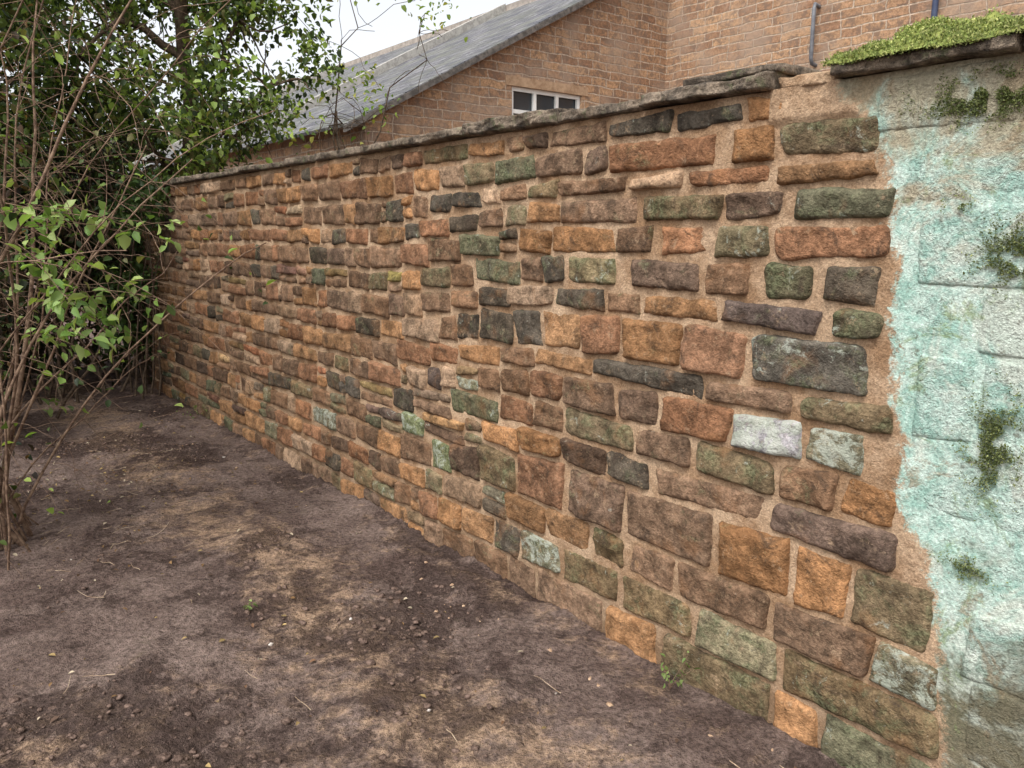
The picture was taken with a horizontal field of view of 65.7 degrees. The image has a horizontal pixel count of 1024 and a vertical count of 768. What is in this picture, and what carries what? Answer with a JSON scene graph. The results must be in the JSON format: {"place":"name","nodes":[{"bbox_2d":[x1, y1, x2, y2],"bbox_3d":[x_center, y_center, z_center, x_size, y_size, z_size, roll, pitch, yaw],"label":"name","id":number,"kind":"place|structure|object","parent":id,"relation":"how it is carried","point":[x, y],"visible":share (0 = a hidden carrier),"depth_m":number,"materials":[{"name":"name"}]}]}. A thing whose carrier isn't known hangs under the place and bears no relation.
{"place":"outdoors","nodes":[
{"label":"outdoors","id":0,"kind":"place"},
{"bbox_2d":[0,0,518,160],"label":"sky","id":1,"kind":"structure","parent":0,"point":[394,26],"materials":[{"name":"white"}]},
{"bbox_2d":[0,269,846,767],"bbox_3d":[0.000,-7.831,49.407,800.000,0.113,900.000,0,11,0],"label":"ground","id":2,"kind":"structure","parent":0,"point":[86,635],"depth_m":3.06,"materials":[{"name":"brown soil"}]},
{"bbox_2d":[0,0,72,142],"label":"hedgerow tree","id":3,"kind":"object","parent":2,"relation":"on","point":[11,12],"visible":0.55,"depth_m":6.34,"materials":[{"name":"green plant"}]},
{"bbox_2d":[0,104,199,274],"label":"woodland","id":4,"kind":"object","parent":2,"relation":"on","point":[169,136],"visible":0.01,"depth_m":27.08,"materials":[{"name":"green plant"}]},
{"bbox_2d":[0,52,200,418],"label":"overgrown hedge","id":5,"kind":"object","parent":2,"relation":"on","point":[6,330],"visible":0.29,"depth_m":7.96,"materials":[{"name":"green plant"}]},
{"bbox_2d":[89,162,179,398],"bbox_3d":[-3.487,-0.932,7.453,0.813,2.151,1.715,-7,13,-34],"label":"ivy plant","id":6,"kind":"object","parent":2,"relation":"on","point":[159,196],"visible":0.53,"depth_m":7.36,"materials":[{"name":"green plant"}]},
{"bbox_2d":[0,0,275,577],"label":"bramble shrub","id":7,"kind":"object","parent":2,"relation":"on","point":[55,301],"visible":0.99,"depth_m":3.77,"materials":[{"name":"green plant"}]},
{"bbox_2d":[0,0,345,199],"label":"hawthorn tree","id":8,"kind":"object","parent":2,"relation":"on","point":[132,19],"visible":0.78,"depth_m":7.81,"materials":[{"name":"green plant"}]},
{"bbox_2d":[176,406,210,418],"bbox_3d":[-2.670,0.234,6.645,0.255,0.138,0.194,8,13,37],"label":"weed seedling","id":9,"kind":"object","parent":2,"relation":"on","point":[190,413],"visible":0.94,"depth_m":6.68,"materials":[{"name":"green plant"}]},
{"bbox_2d":[69,122,365,271],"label":"side wall","id":10,"kind":"structure","parent":2,"relation":"on","point":[283,150],"depth_m":14.22,"materials":[{"name":"brown brick"}]},
{"bbox_2d":[128,0,582,172],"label":"slate roof","id":11,"kind":"structure","parent":10,"relation":"on","point":[451,53],"depth_m":15.60,"materials":[{"name":"grey stone"}]},
{"bbox_2d":[118,62,343,171],"bbox_3d":[-8.536,-8.391,24.825,7.261,4.046,0.220,-8,14,-38],"label":"party wall coping","id":12,"kind":"object","parent":11,"relation":"on","point":[322,75],"visible":0.21,"depth_m":25.42,"materials":[{"name":"grey stone"}]},
{"bbox_2d":[220,4,505,147],"bbox_3d":[-3.071,-7.101,18.047,7.261,4.046,0.220,-8,14,-38],"label":"party wall coping","id":13,"kind":"object","parent":11,"relation":"on","point":[427,45],"visible":0.43,"depth_m":18.32,"materials":[{"name":"grey stone"}]},
{"bbox_2d":[229,0,536,107],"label":"ridge tiles","id":14,"kind":"object","parent":11,"relation":"on","point":[516,4],"visible":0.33,"depth_m":23.14,"materials":[{"name":"beige stone"}]},
{"bbox_2d":[343,0,593,131],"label":"verge board","id":15,"kind":"object","parent":11,"relation":"attached to","point":[466,64],"visible":0.89,"depth_m":13.20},
{"bbox_2d":[243,599,257,609],"bbox_3d":[-1.093,0.924,3.314,0.043,0.038,0.054,6,12,29],"label":"weed seedling","id":16,"kind":"object","parent":2,"relation":"on","point":[249,607],"visible":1,"depth_m":3.31,"materials":[{"name":"green plant"}]},
{"bbox_2d":[0,395,521,767],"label":"soil clods","id":17,"kind":"object","parent":2,"relation":"on","point":[163,757],"visible":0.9,"depth_m":2.80,"materials":[{"name":"brown soil"}]},
{"bbox_2d":[70,400,557,711],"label":"pebbles","id":18,"kind":"object","parent":2,"relation":"on","point":[350,618],"visible":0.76,"depth_m":3.06,"materials":[{"name":"grey stone"}]},
{"bbox_2d":[278,0,471,155],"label":"young ash tree","id":19,"kind":"object","parent":2,"relation":"on","point":[366,109],"visible":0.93,"depth_m":8.27,"materials":[{"name":"green plant"}]},
{"bbox_2d":[3,402,783,767],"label":"twig litter","id":20,"kind":"object","parent":2,"relation":"on","point":[191,600],"visible":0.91,"depth_m":4.01,"materials":[{"name":"brown wood"}]},
{"bbox_2d":[1,403,796,767],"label":"fallen leaves","id":21,"kind":"object","parent":2,"relation":"on","point":[209,575],"visible":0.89,"depth_m":4.16,"materials":[{"name":"brown plant"}]},
{"bbox_2d":[147,409,772,750],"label":"mortar crumbs","id":22,"kind":"object","parent":2,"relation":"on","point":[609,704],"visible":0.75,"depth_m":3.11,"materials":[{"name":"beige concrete"}]},
{"bbox_2d":[365,0,667,144],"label":"gable wall","id":23,"kind":"structure","parent":2,"relation":"on","point":[608,51],"depth_m":14.61,"materials":[{"name":"brown brick"}]},
{"bbox_2d":[505,75,587,95],"bbox_3d":[0.646,-5.436,14.489,1.980,0.158,0.062,-8,14,-38],"label":"window lintel","id":24,"kind":"structure","parent":23,"relation":"in","point":[543,85],"depth_m":14.42,"materials":[{"name":"brown stone"}]},
{"bbox_2d":[513,86,581,108],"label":"window reveal","id":25,"kind":"object","parent":23,"relation":"attached to","point":[557,92],"depth_m":14.77,"materials":[{"name":"brown brick"}]},
{"bbox_2d":[513,109,526,113],"bbox_3d":[0.611,-4.957,14.625,1.678,0.070,0.040,-8,14,-38],"label":"window rail","id":26,"kind":"object","parent":25,"relation":"in","point":[516,111],"depth_m":14.21,"materials":[{"name":"white plastic"}]},
{"bbox_2d":[532,89,535,110],"bbox_3d":[0.401,-4.768,14.491,0.086,1.150,0.083,0,11,0],"label":"window mullion","id":27,"kind":"structure","parent":25,"relation":"in","point":[534,100],"depth_m":14.40},
{"bbox_2d":[513,87,576,99],"bbox_3d":[0.611,-5.330,14.554,1.678,0.070,0.040,-8,14,-38],"label":"window rail","id":28,"kind":"object","parent":25,"relation":"in","point":[540,92],"depth_m":14.52,"materials":[{"name":"white plastic"}]},
{"bbox_2d":[554,93,558,107],"bbox_3d":[0.822,-4.831,14.819,0.086,1.150,0.083,0,11,0],"label":"window mullion","id":29,"kind":"structure","parent":25,"relation":"in","point":[556,101],"depth_m":14.72},
{"bbox_2d":[575,96,579,108],"bbox_3d":[1.242,-4.893,15.146,0.086,1.150,0.083,0,11,0],"label":"window mullion","id":30,"kind":"structure","parent":25,"relation":"in","point":[577,103],"depth_m":15.05},
{"bbox_2d":[137,97,939,767],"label":"facing stones","id":31,"kind":"object","parent":2,"relation":"on","point":[891,609],"visible":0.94,"depth_m":2.86,"materials":[{"name":"brown stone"}]},
{"bbox_2d":[178,71,840,186],"bbox_3d":[-1.195,-1.368,5.044,0.490,0.098,7.236,-8,14,-37],"label":"coping bed mortar","id":32,"kind":"object","parent":31,"relation":"on","point":[814,78],"visible":0.12,"depth_m":2.18,"materials":[{"name":"beige concrete"}]},
{"bbox_2d":[141,52,1023,767],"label":"mortar bed","id":33,"kind":"object","parent":2,"relation":"on","point":[901,464],"visible":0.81,"depth_m":2.33,"materials":[{"name":"beige concrete"}]},
{"bbox_2d":[659,651,699,688],"bbox_3d":[0.551,0.981,2.723,0.122,0.137,0.192,-7,13,-33],"label":"weed seedling","id":34,"kind":"object","parent":2,"relation":"on","point":[664,675],"visible":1,"depth_m":2.71,"materials":[{"name":"green plant"}]},
{"bbox_2d":[877,56,1023,767],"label":"lichen covered stones","id":35,"kind":"object","parent":2,"relation":"on","point":[994,654],"visible":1,"depth_m":1.94,"materials":[{"name":"teal stone"}]},
{"bbox_2d":[665,0,1023,89],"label":"wing wall","id":36,"kind":"structure","parent":0,"point":[708,37],"depth_m":14.23,"materials":[{"name":"brown brick"}]},
{"bbox_2d":[809,2,820,67],"bbox_3d":[5.192,-5.984,13.610,0.210,1.036,0.070,-8,14,-38],"label":"vent pipe","id":37,"kind":"object","parent":36,"relation":"attached to","point":[812,33],"visible":1,"depth_m":13.54,"materials":[{"name":"grey metal"}]},
{"bbox_2d":[931,0,938,18],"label":"downpipe","id":38,"kind":"object","parent":36,"relation":"attached to","point":[934,9],"depth_m":12.03,"materials":[{"name":"metal"}]},
{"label":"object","id":39,"kind":"object","parent":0,"visible":0},
{"bbox_2d":[131,33,1023,190],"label":"coping slabs","id":40,"kind":"structure","parent":39,"relation":"on","point":[748,81],"depth_m":2.46,"materials":[{"name":"grey stone"}]},
{"bbox_2d":[819,4,1023,594],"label":"moss cushion","id":41,"kind":"object","parent":40,"relation":"on","point":[942,31],"visible":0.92,"depth_m":1.88,"materials":[{"name":"green plant"}]}
]}

